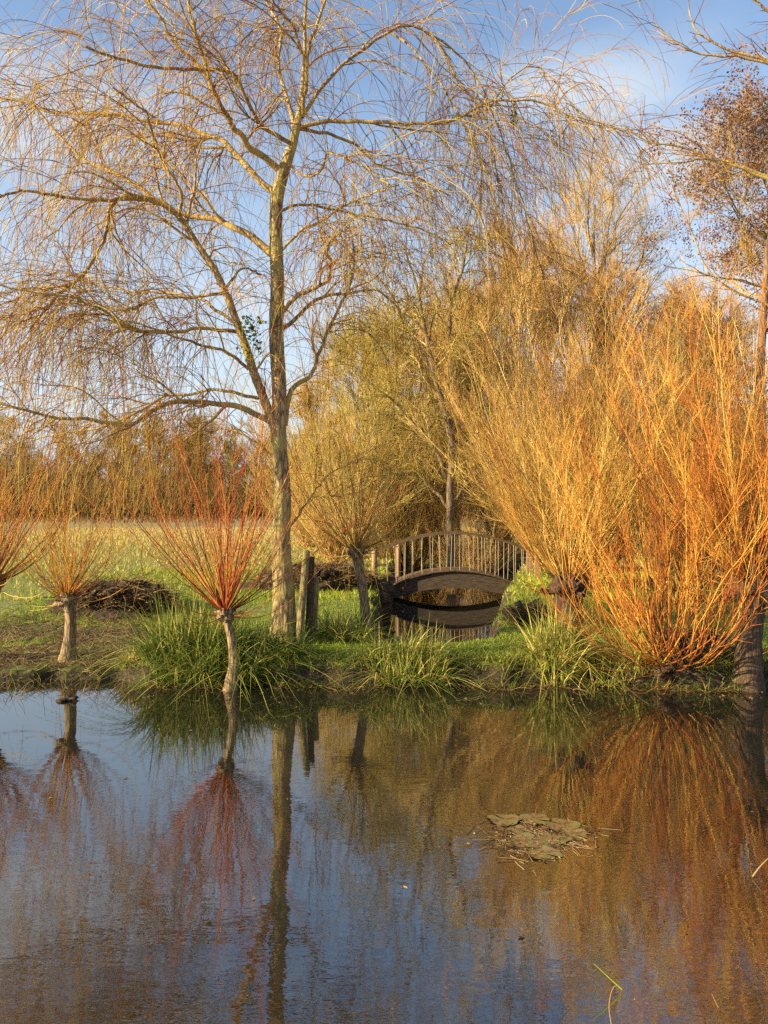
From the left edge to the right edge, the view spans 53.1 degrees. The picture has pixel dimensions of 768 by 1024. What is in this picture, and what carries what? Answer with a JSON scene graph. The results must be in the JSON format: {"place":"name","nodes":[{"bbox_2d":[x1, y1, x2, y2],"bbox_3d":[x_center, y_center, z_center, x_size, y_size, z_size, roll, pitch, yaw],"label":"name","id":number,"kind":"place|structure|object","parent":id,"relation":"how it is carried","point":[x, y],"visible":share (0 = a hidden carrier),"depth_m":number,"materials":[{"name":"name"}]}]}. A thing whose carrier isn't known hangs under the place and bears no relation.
{"place":"outdoors","nodes":[
{"label":"outdoors","id":0,"kind":"place"},
{"bbox_2d":[0,571,767,1023],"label":"water","id":1,"kind":"structure","parent":0,"point":[322,827],"depth_m":4.49,"materials":[{"name":"blue liquid"}]},
{"bbox_2d":[56,695,78,701],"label":"mud tussock","id":2,"kind":"object","parent":1,"relation":"in","point":[69,698],"visible":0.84,"depth_m":8.11,"materials":[{"name":"soil"}]},
{"bbox_2d":[30,578,351,727],"bbox_3d":[-2.128,1.381,9.034,4.051,1.232,3.439,0,0,43],"label":"sedge clump","id":3,"kind":"object","parent":1,"relation":"on","point":[178,638],"visible":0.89,"depth_m":8.86,"materials":[{"name":"green plant"}]},
{"bbox_2d":[55,352,423,691],"bbox_3d":[-1.798,0.174,8.408,3.522,3.948,3.888,0,0,32],"label":"pollard willow","id":4,"kind":"object","parent":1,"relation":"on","point":[225,607],"visible":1,"depth_m":8.55,"materials":[{"name":"orange plant"}]},
{"bbox_2d":[0,667,762,937],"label":"floating leaves","id":5,"kind":"object","parent":1,"relation":"on","point":[24,690],"visible":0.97,"depth_m":8.36,"materials":[{"name":"plant"}]},
{"bbox_2d":[0,602,767,694],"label":"bank","id":6,"kind":"object","parent":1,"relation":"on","point":[15,653],"visible":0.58,"depth_m":9.43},
{"bbox_2d":[487,814,521,825],"bbox_3d":[0.783,1.992,4.989,0.210,0.009,0.196,0,0,-28],"label":"lily pad","id":7,"kind":"object","parent":1,"relation":"on","point":[507,820],"visible":1,"depth_m":4.98,"materials":[{"name":"plant"}]},
{"bbox_2d":[505,825,526,833],"bbox_3d":[0.839,1.992,4.824,0.125,0.009,0.124,0,0,-43],"label":"lily pad","id":8,"kind":"object","parent":1,"relation":"on","point":[523,828],"visible":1,"depth_m":4.83,"materials":[{"name":"plant"}]},
{"bbox_2d":[508,832,548,847],"bbox_3d":[0.864,1.992,4.647,0.223,0.009,0.213,0,0,-32],"label":"lily pad","id":9,"kind":"object","parent":1,"relation":"on","point":[528,835],"visible":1,"depth_m":4.65,"materials":[{"name":"plant"}]},
{"bbox_2d":[519,813,549,823],"bbox_3d":[0.976,1.992,5.001,0.203,0.009,0.183,0,0,0],"label":"lily pad","id":10,"kind":"object","parent":1,"relation":"on","point":[528,817],"visible":1,"depth_m":5.00,"materials":[{"name":"plant"}]},
{"bbox_2d":[527,845,562,858],"bbox_3d":[0.930,1.992,4.487,0.192,0.009,0.183,0,0,-33],"label":"lily pad","id":11,"kind":"object","parent":1,"relation":"on","point":[548,849],"visible":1,"depth_m":4.49,"materials":[{"name":"plant"}]},
{"bbox_2d":[467,811,628,876],"bbox_3d":[0.975,1.994,4.702,0.904,0.008,0.838,0,0,-43],"label":"floating debris","id":12,"kind":"object","parent":1,"relation":"on","point":[537,834],"visible":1,"depth_m":4.67,"materials":[{"name":"plant"}]},
{"bbox_2d":[541,832,572,844],"bbox_3d":[1.044,1.992,4.692,0.174,0.009,0.169,0,0,-34],"label":"lily pad","id":13,"kind":"object","parent":1,"relation":"on","point":[549,835],"visible":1,"depth_m":4.69,"materials":[{"name":"plant"}]},
{"bbox_2d":[546,818,579,830],"bbox_3d":[1.141,1.992,4.898,0.211,0.009,0.194,0,0,19],"label":"lily pad","id":14,"kind":"object","parent":1,"relation":"on","point":[572,824],"visible":1,"depth_m":4.90,"materials":[{"name":"plant"}]},
{"bbox_2d":[559,828,586,838],"bbox_3d":[1.185,1.992,4.762,0.161,0.009,0.152,0,0,-29],"label":"lily pad","id":15,"kind":"object","parent":1,"relation":"on","point":[573,832],"visible":1,"depth_m":4.78,"materials":[{"name":"plant"}]},
{"bbox_2d":[594,964,622,989],"bbox_3d":[0.934,1.936,3.200,0.121,0.111,0.008,0,0,0],"label":"grass blade","id":16,"kind":"object","parent":1,"relation":"on","point":[613,981],"visible":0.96,"depth_m":3.20,"materials":[{"name":"yellow plant"}]},
{"bbox_2d":[609,985,618,1023],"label":"stem","id":17,"kind":"object","parent":1,"relation":"on","point":[609,1005],"visible":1,"depth_m":2.98,"materials":[{"name":"plant"}]},
{"bbox_2d":[752,858,767,876],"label":"stem","id":18,"kind":"object","parent":1,"relation":"on","point":[756,871],"visible":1,"depth_m":4.20,"materials":[{"name":"plant"}]},
{"bbox_2d":[0,519,767,689],"bbox_3d":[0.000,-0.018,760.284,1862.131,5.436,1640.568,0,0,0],"label":"ground","id":19,"kind":"structure","parent":0,"point":[22,674],"depth_m":12.21,"materials":[{"name":"plant"}]},
{"bbox_2d":[0,447,23,484],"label":"woodland tree","id":20,"kind":"object","parent":19,"relation":"on","point":[1,470],"visible":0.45,"depth_m":90.41,"materials":[{"name":"plant"}]},
{"bbox_2d":[0,411,37,487],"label":"woodland tree","id":21,"kind":"object","parent":19,"relation":"on","point":[11,448],"visible":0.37,"depth_m":97.11,"materials":[{"name":"plant"}]},
{"bbox_2d":[0,403,42,477],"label":"woodland tree","id":22,"kind":"object","parent":19,"relation":"on","point":[22,437],"visible":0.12,"depth_m":107.61,"materials":[{"name":"plant"}]},
{"bbox_2d":[10,447,45,492],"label":"woodland tree","id":23,"kind":"object","parent":19,"relation":"on","point":[26,461],"visible":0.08,"depth_m":97.34,"materials":[{"name":"plant"}]},
{"bbox_2d":[8,450,51,514],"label":"woodland tree","id":24,"kind":"object","parent":19,"relation":"on","point":[26,465],"visible":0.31,"depth_m":90.10,"materials":[{"name":"plant"}]},
{"bbox_2d":[0,390,118,597],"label":"pollard willow","id":25,"kind":"object","parent":19,"relation":"on","point":[5,576],"visible":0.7,"depth_m":9.66,"materials":[{"name":"orange plant"}]},
{"bbox_2d":[39,453,82,505],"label":"woodland tree","id":26,"kind":"object","parent":19,"relation":"on","point":[60,465],"visible":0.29,"depth_m":90.08,"materials":[{"name":"plant"}]},
{"bbox_2d":[31,408,91,495],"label":"woodland tree","id":27,"kind":"object","parent":19,"relation":"on","point":[53,429],"visible":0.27,"depth_m":95.26,"materials":[{"name":"plant"}]},
{"bbox_2d":[48,447,87,481],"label":"woodland tree","id":28,"kind":"object","parent":19,"relation":"on","point":[73,459],"visible":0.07,"depth_m":101.49,"materials":[{"name":"plant"}]},
{"bbox_2d":[0,426,147,661],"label":"pollard willow","id":29,"kind":"object","parent":19,"relation":"on","point":[67,594],"visible":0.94,"depth_m":9.53,"materials":[{"name":"orange plant"}]},
{"bbox_2d":[63,414,105,481],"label":"woodland tree","id":30,"kind":"object","parent":19,"relation":"on","point":[89,445],"visible":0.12,"depth_m":107.03,"materials":[{"name":"plant"}]},
{"bbox_2d":[71,461,103,506],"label":"woodland tree","id":31,"kind":"object","parent":19,"relation":"on","point":[88,473],"visible":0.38,"depth_m":90.57,"materials":[{"name":"plant"}]},
{"bbox_2d":[81,448,108,496],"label":"woodland tree","id":32,"kind":"object","parent":19,"relation":"on","point":[88,456],"visible":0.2,"depth_m":97.70,"materials":[{"name":"plant"}]},
{"bbox_2d":[5,538,207,621],"bbox_3d":[-4.497,1.379,13.330,4.145,1.857,2.345,0,0,0],"label":"brush pile","id":33,"kind":"object","parent":19,"relation":"on","point":[122,600],"visible":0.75,"depth_m":12.87,"materials":[{"name":"wood"}]},
{"bbox_2d":[90,400,141,514],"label":"woodland tree","id":34,"kind":"object","parent":19,"relation":"on","point":[97,464],"visible":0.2,"depth_m":95.33,"materials":[{"name":"plant"}]},
{"bbox_2d":[87,635,152,678],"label":"sedge clump","id":35,"kind":"object","parent":19,"relation":"on","point":[126,657],"visible":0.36,"depth_m":9.15,"materials":[{"name":"green plant"}]},
{"bbox_2d":[91,422,154,518],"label":"woodland tree","id":36,"kind":"object","parent":19,"relation":"on","point":[105,462],"visible":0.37,"depth_m":89.52,"materials":[{"name":"plant"}]},
{"bbox_2d":[106,413,143,487],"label":"woodland tree","id":37,"kind":"object","parent":19,"relation":"on","point":[132,430],"visible":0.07,"depth_m":100.11,"materials":[{"name":"plant"}]},
{"bbox_2d":[126,424,173,485],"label":"woodland tree","id":38,"kind":"object","parent":19,"relation":"on","point":[152,448],"visible":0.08,"depth_m":99.49,"materials":[{"name":"plant"}]},
{"bbox_2d":[124,407,186,510],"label":"woodland tree","id":39,"kind":"object","parent":19,"relation":"on","point":[159,451],"visible":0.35,"depth_m":90.60,"materials":[{"name":"plant"}]},
{"bbox_2d":[156,434,209,490],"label":"woodland tree","id":40,"kind":"object","parent":19,"relation":"on","point":[185,458],"visible":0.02,"depth_m":101.15,"materials":[{"name":"plant"}]},
{"bbox_2d":[164,435,216,497],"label":"woodland tree","id":41,"kind":"object","parent":19,"relation":"on","point":[192,458],"visible":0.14,"depth_m":90.57,"materials":[{"name":"plant"}]},
{"bbox_2d":[160,415,221,507],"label":"woodland tree","id":42,"kind":"object","parent":19,"relation":"on","point":[194,427],"visible":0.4,"depth_m":88.91,"materials":[{"name":"plant"}]},
{"bbox_2d":[177,407,220,476],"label":"woodland tree","id":43,"kind":"object","parent":19,"relation":"on","point":[207,428],"visible":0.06,"depth_m":108.11,"materials":[{"name":"plant"}]},
{"bbox_2d":[188,406,230,489],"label":"woodland tree","id":44,"kind":"object","parent":19,"relation":"on","point":[213,426],"visible":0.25,"depth_m":101.40,"materials":[{"name":"plant"}]},
{"bbox_2d":[208,416,252,496],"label":"woodland tree","id":45,"kind":"object","parent":19,"relation":"on","point":[231,443],"visible":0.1,"depth_m":107.95,"materials":[{"name":"plant"}]},
{"bbox_2d":[209,439,257,517],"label":"woodland tree","id":46,"kind":"object","parent":19,"relation":"on","point":[229,472],"visible":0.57,"depth_m":87.94,"materials":[{"name":"plant"}]},
{"bbox_2d":[216,432,251,489],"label":"woodland tree","id":47,"kind":"object","parent":19,"relation":"on","point":[241,443],"visible":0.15,"depth_m":101.55,"materials":[{"name":"plant"}]},
{"bbox_2d":[239,437,270,512],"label":"woodland tree","id":48,"kind":"object","parent":19,"relation":"on","point":[254,464],"visible":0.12,"depth_m":96.57,"materials":[{"name":"plant"}]},
{"bbox_2d":[239,411,286,487],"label":"woodland tree","id":49,"kind":"object","parent":19,"relation":"on","point":[253,443],"visible":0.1,"depth_m":106.69,"materials":[{"name":"plant"}]},
{"bbox_2d":[212,618,343,681],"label":"sedge clump","id":50,"kind":"object","parent":19,"relation":"on","point":[295,650],"visible":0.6,"depth_m":9.11,"materials":[{"name":"green plant"}]},
{"bbox_2d":[258,454,302,512],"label":"woodland tree","id":51,"kind":"object","parent":19,"relation":"on","point":[272,481],"visible":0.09,"depth_m":89.43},
{"bbox_2d":[244,440,335,546],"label":"golden willow bush","id":52,"kind":"object","parent":19,"relation":"on","point":[303,539],"visible":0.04,"depth_m":30.90,"materials":[{"name":"plant"}]},
{"bbox_2d":[286,422,307,476],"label":"woodland tree","id":53,"kind":"object","parent":19,"relation":"on","point":[294,439],"visible":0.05,"depth_m":99.92,"materials":[{"name":"plant"}]},
{"bbox_2d":[191,538,404,604],"bbox_3d":[-1.039,1.423,15.525,5.746,2.193,2.514,0,0,0],"label":"earth mound","id":54,"kind":"object","parent":19,"relation":"on","point":[332,579],"visible":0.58,"depth_m":15.30,"materials":[{"name":"soil"}]},
{"bbox_2d":[293,424,310,487],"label":"woodland tree","id":55,"kind":"object","parent":19,"relation":"on","point":[304,446],"visible":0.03,"depth_m":94.14,"materials":[{"name":"plant"}]},
{"bbox_2d":[296,550,309,644],"bbox_3d":[-1.077,1.171,10.100,0.210,1.342,0.105,0,0,0],"label":"wooden stake","id":56,"kind":"object","parent":19,"relation":"on","point":[302,593],"visible":0.81,"depth_m":10.06,"materials":[{"name":"wood"}]},
{"bbox_2d":[305,556,314,641],"bbox_3d":[-1.002,1.226,10.300,0.144,1.268,0.093,0,0,0],"label":"wooden stake","id":57,"kind":"object","parent":19,"relation":"on","point":[309,599],"visible":0.81,"depth_m":10.26,"materials":[{"name":"brown wood"}]},
{"bbox_2d":[311,577,318,640],"bbox_3d":[-0.937,1.376,10.400,0.122,1.001,0.089,0,0,0],"label":"wooden stake","id":58,"kind":"object","parent":19,"relation":"on","point":[315,598],"visible":0.66,"depth_m":10.36,"materials":[{"name":"wood"}]},
{"bbox_2d":[270,350,360,536],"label":"bare tree","id":59,"kind":"object","parent":19,"relation":"on","point":[303,396],"visible":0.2,"depth_m":30.06,"materials":[{"name":"plant"}]},
{"bbox_2d":[198,315,436,559],"bbox_3d":[-2.038,-2.356,23.691,7.489,7.804,7.688,0,0,-22],"label":"golden willow bush","id":60,"kind":"object","parent":19,"relation":"on","point":[308,454],"visible":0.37,"depth_m":23.65,"materials":[{"name":"plant"}]},
{"bbox_2d":[269,594,405,647],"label":"sedge clump","id":61,"kind":"object","parent":19,"relation":"on","point":[339,632],"visible":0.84,"depth_m":10.38,"materials":[{"name":"green plant"}]},
{"bbox_2d":[262,411,413,565],"bbox_3d":[-1.283,-0.716,21.396,4.278,4.612,5.704,0,0,14],"label":"golden willow bush","id":62,"kind":"object","parent":19,"relation":"on","point":[313,525],"visible":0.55,"depth_m":20.73,"materials":[{"name":"plant"}]},
{"bbox_2d":[297,304,416,540],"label":"bare tree","id":63,"kind":"object","parent":19,"relation":"on","point":[344,382],"visible":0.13,"depth_m":35.90,"materials":[{"name":"plant"}]},
{"bbox_2d":[0,450,719,519],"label":"undergrowth","id":64,"kind":"object","parent":19,"relation":"on","point":[144,509],"visible":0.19,"depth_m":87.57,"materials":[{"name":"plant"}]},
{"bbox_2d":[297,295,444,550],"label":"bare tree","id":65,"kind":"object","parent":19,"relation":"on","point":[374,361],"visible":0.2,"depth_m":26.78,"materials":[{"name":"plant"}]},
{"bbox_2d":[0,526,746,602],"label":"field grass","id":66,"kind":"structure","parent":19,"relation":"on","point":[163,544],"depth_m":26.13,"materials":[{"name":"plant"}]},
{"bbox_2d":[256,363,492,642],"bbox_3d":[-0.559,-0.083,10.861,3.229,4.156,3.133,0,0,34],"label":"pollard willow","id":67,"kind":"object","parent":19,"relation":"on","point":[359,569],"visible":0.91,"depth_m":10.64,"materials":[{"name":"yellow plant"}]},
{"bbox_2d":[1,513,747,525],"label":"dry tussocks","id":68,"kind":"object","parent":19,"relation":"on","point":[85,519],"visible":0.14,"depth_m":80.51,"materials":[{"name":"plant"}]},
{"bbox_2d":[372,551,376,574],"bbox_3d":[-0.218,1.441,17.200,0.111,1.158,0.111,0,0,22],"label":"wooden post","id":69,"kind":"object","parent":19,"relation":"on","point":[374,559],"visible":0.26,"depth_m":17.16,"materials":[{"name":"brown wood"}]},
{"bbox_2d":[0,0,767,642],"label":"weeping willow","id":70,"kind":"object","parent":19,"relation":"on","point":[282,592],"visible":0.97,"depth_m":9.90,"materials":[{"name":"brown plant"}]},
{"bbox_2d":[235,308,266,364],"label":"ivy","id":71,"kind":"object","parent":70,"relation":"attached to","point":[252,330],"visible":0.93,"depth_m":9.88,"materials":[{"name":"green plant"}]},
{"bbox_2d":[510,101,517,127],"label":"dead leaf clump","id":72,"kind":"object","parent":70,"relation":"hanging from","point":[513,115],"visible":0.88,"depth_m":9.75,"materials":[{"name":"plant"}]},
{"bbox_2d":[1,645,767,698],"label":"bank grass","id":73,"kind":"structure","parent":19,"relation":"on","point":[441,682],"depth_m":8.77,"materials":[{"name":"green plant"}]},
{"bbox_2d":[396,544,400,577],"bbox_3d":[0.366,1.334,19.600,0.111,1.016,0.111,0,0,22],"label":"wooden post","id":74,"kind":"object","parent":19,"relation":"on","point":[398,562],"visible":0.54,"depth_m":19.55,"materials":[{"name":"brown wood"}]},
{"bbox_2d":[309,402,488,573],"bbox_3d":[0.441,-0.566,25.116,6.034,6.254,7.028,0,0,37],"label":"golden willow bush","id":75,"kind":"object","parent":19,"relation":"on","point":[392,554],"visible":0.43,"depth_m":24.43,"materials":[{"name":"plant"}]},
{"bbox_2d":[299,292,502,573],"bbox_3d":[1.008,-2.408,25.538,6.208,10.215,5.335,0,0,29],"label":"bare tree","id":76,"kind":"object","parent":19,"relation":"on","point":[409,558],"visible":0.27,"depth_m":25.00,"materials":[{"name":"plant"}]},
{"bbox_2d":[322,615,497,705],"bbox_3d":[0.281,1.587,8.999,2.273,0.820,2.132,0,0,32],"label":"sedge clump","id":77,"kind":"object","parent":19,"relation":"on","point":[395,671],"visible":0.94,"depth_m":8.86,"materials":[{"name":"green plant"}]},
{"bbox_2d":[260,200,566,552],"bbox_3d":[0.580,-4.672,27.686,10.963,12.434,9.368,0,0,0],"label":"golden willow bush","id":78,"kind":"object","parent":19,"relation":"on","point":[338,410],"visible":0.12,"depth_m":26.40,"materials":[{"name":"plant"}]},
{"bbox_2d":[322,192,552,566],"bbox_3d":[1.536,-3.744,22.738,6.235,10.803,5.290,0,0,-36],"label":"forked tree","id":79,"kind":"object","parent":19,"relation":"on","point":[448,503],"visible":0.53,"depth_m":21.89,"materials":[{"name":"brown plant"}]},
{"bbox_2d":[387,272,406,289],"bbox_3d":[0.245,-5.723,18.986,0.500,0.369,0.604,0,0,20],"label":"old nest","id":80,"kind":"object","parent":79,"relation":"attached to","point":[394,280],"visible":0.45,"depth_m":19.00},
{"bbox_2d":[383,290,496,544],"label":"bare tree","id":81,"kind":"object","parent":19,"relation":"on","point":[465,433],"visible":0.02,"depth_m":28.82,"materials":[{"name":"plant"}]},
{"bbox_2d":[403,464,483,549],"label":"golden willow bush","id":82,"kind":"object","parent":19,"relation":"on","point":[444,509],"visible":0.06,"depth_m":28.74,"materials":[{"name":"yellow plant"}]},
{"bbox_2d":[370,531,539,598],"bbox_3d":[1.620,1.427,18.000,4.560,1.925,1.320,0,0,0],"label":"footbridge","id":83,"kind":"object","parent":19,"relation":"on","point":[439,577],"visible":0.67,"depth_m":17.50,"materials":[{"name":"brown wood"}]},
{"bbox_2d":[404,271,506,542],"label":"bare tree","id":84,"kind":"object","parent":19,"relation":"on","point":[470,393],"visible":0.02,"depth_m":32.88,"materials":[{"name":"plant"}]},
{"bbox_2d":[404,474,520,573],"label":"golden willow bush","id":85,"kind":"object","parent":19,"relation":"on","point":[477,545],"visible":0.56,"depth_m":23.93,"materials":[{"name":"plant"}]},
{"bbox_2d":[463,435,523,554],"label":"golden willow bush","id":86,"kind":"object","parent":19,"relation":"on","point":[495,531],"visible":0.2,"depth_m":26.75,"materials":[{"name":"plant"}]},
{"bbox_2d":[416,192,591,540],"bbox_3d":[4.475,-5.251,29.424,6.611,13.769,6.419,0,0,-36],"label":"bare tree","id":87,"kind":"object","parent":19,"relation":"on","point":[552,228],"visible":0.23,"depth_m":28.76,"materials":[{"name":"plant"}]},
{"bbox_2d":[484,591,555,628],"bbox_3d":[2.099,1.850,11.890,1.763,1.340,1.207,0,0,0],"label":"earth mound","id":88,"kind":"object","parent":19,"relation":"on","point":[517,609],"visible":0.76,"depth_m":11.72,"materials":[{"name":"soil"}]},
{"bbox_2d":[443,313,628,571],"bbox_3d":[3.930,-1.547,18.852,5.355,6.202,6.234,0,0,0],"label":"golden willow bush","id":89,"kind":"object","parent":19,"relation":"on","point":[477,497],"visible":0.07,"depth_m":18.61,"materials":[{"name":"plant"}]},
{"bbox_2d":[451,594,667,708],"bbox_3d":[1.980,1.467,9.095,2.592,1.060,2.714,0,0,0],"label":"sedge clump","id":90,"kind":"object","parent":19,"relation":"on","point":[554,634],"visible":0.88,"depth_m":8.86,"materials":[{"name":"green plant"}]},
{"bbox_2d":[481,240,660,464],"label":"bare tree","id":91,"kind":"object","parent":19,"relation":"on","point":[556,324],"visible":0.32,"depth_m":26.58,"materials":[{"name":"plant"}]},
{"bbox_2d":[394,229,767,587],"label":"golden willow bush","id":92,"kind":"object","parent":19,"relation":"on","point":[625,398],"visible":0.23,"depth_m":15.05,"materials":[{"name":"plant"}]},
{"bbox_2d":[425,256,753,646],"bbox_3d":[2.497,-0.502,9.392,4.268,5.125,3.919,0,0,16],"label":"pollard willow","id":93,"kind":"object","parent":19,"relation":"on","point":[580,587],"visible":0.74,"depth_m":9.49,"materials":[{"name":"yellow plant"}]},
{"bbox_2d":[534,61,683,398],"bbox_3d":[9.660,-7.793,33.033,7.562,18.790,10.694,0,0,20],"label":"bare tree","id":94,"kind":"object","parent":19,"relation":"on","point":[608,248],"visible":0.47,"depth_m":32.51,"materials":[{"name":"plant"}]},
{"bbox_2d":[463,277,767,695],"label":"pollard willow","id":95,"kind":"object","parent":19,"relation":"on","point":[667,671],"visible":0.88,"depth_m":8.54,"materials":[{"name":"orange plant"}]},
{"bbox_2d":[529,631,728,693],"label":"sedge clump","id":96,"kind":"object","parent":19,"relation":"on","point":[596,682],"visible":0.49,"depth_m":8.86,"materials":[{"name":"green plant"}]},
{"bbox_2d":[535,253,744,545],"bbox_3d":[9.081,-3.965,28.503,7.901,11.199,4.187,0,0,-7],"label":"bare tree","id":97,"kind":"object","parent":19,"relation":"on","point":[628,282],"visible":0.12,"depth_m":27.91,"materials":[{"name":"plant"}]},
{"bbox_2d":[529,249,767,692],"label":"pollard willow","id":98,"kind":"object","parent":19,"relation":"on","point":[749,666],"visible":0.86,"depth_m":8.49,"materials":[{"name":"orange plant"}]},
{"bbox_2d":[543,281,767,603],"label":"golden willow bush","id":99,"kind":"object","parent":19,"relation":"on","point":[682,546],"visible":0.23,"depth_m":13.45,"materials":[{"name":"orange plant"}]},
{"bbox_2d":[599,32,767,506],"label":"alder tree","id":100,"kind":"object","parent":19,"relation":"on","point":[761,142],"visible":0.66,"depth_m":20.97,"materials":[{"name":"brown plant"}]},
{"bbox_2d":[607,0,767,318],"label":"overhanging tree","id":101,"kind":"object","parent":19,"relation":"on","point":[759,59],"visible":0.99,"depth_m":8.99,"materials":[{"name":"brown plant"}]},
{"bbox_2d":[641,612,734,663],"bbox_3d":[3.734,1.656,9.281,1.521,1.022,1.226,0,0,0],"label":"earth mound","id":102,"kind":"object","parent":19,"relation":"on","point":[707,647],"visible":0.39,"depth_m":9.09,"materials":[{"name":"soil"}]},
{"bbox_2d":[622,272,765,529],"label":"bare tree","id":103,"kind":"object","parent":19,"relation":"on","point":[680,332],"visible":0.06,"depth_m":29.82,"materials":[{"name":"plant"}]},
{"bbox_2d":[634,268,767,550],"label":"bare tree","id":104,"kind":"object","parent":19,"relation":"on","point":[738,322],"visible":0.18,"depth_m":27.38,"materials":[{"name":"plant"}]},
{"bbox_2d":[638,188,767,555],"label":"golden willow bush","id":105,"kind":"object","parent":19,"relation":"on","point":[743,361],"visible":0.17,"depth_m":16.73,"materials":[{"name":"plant"}]},
{"bbox_2d":[0,0,767,496],"label":"sky","id":106,"kind":"structure","parent":0,"point":[732,15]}
]}

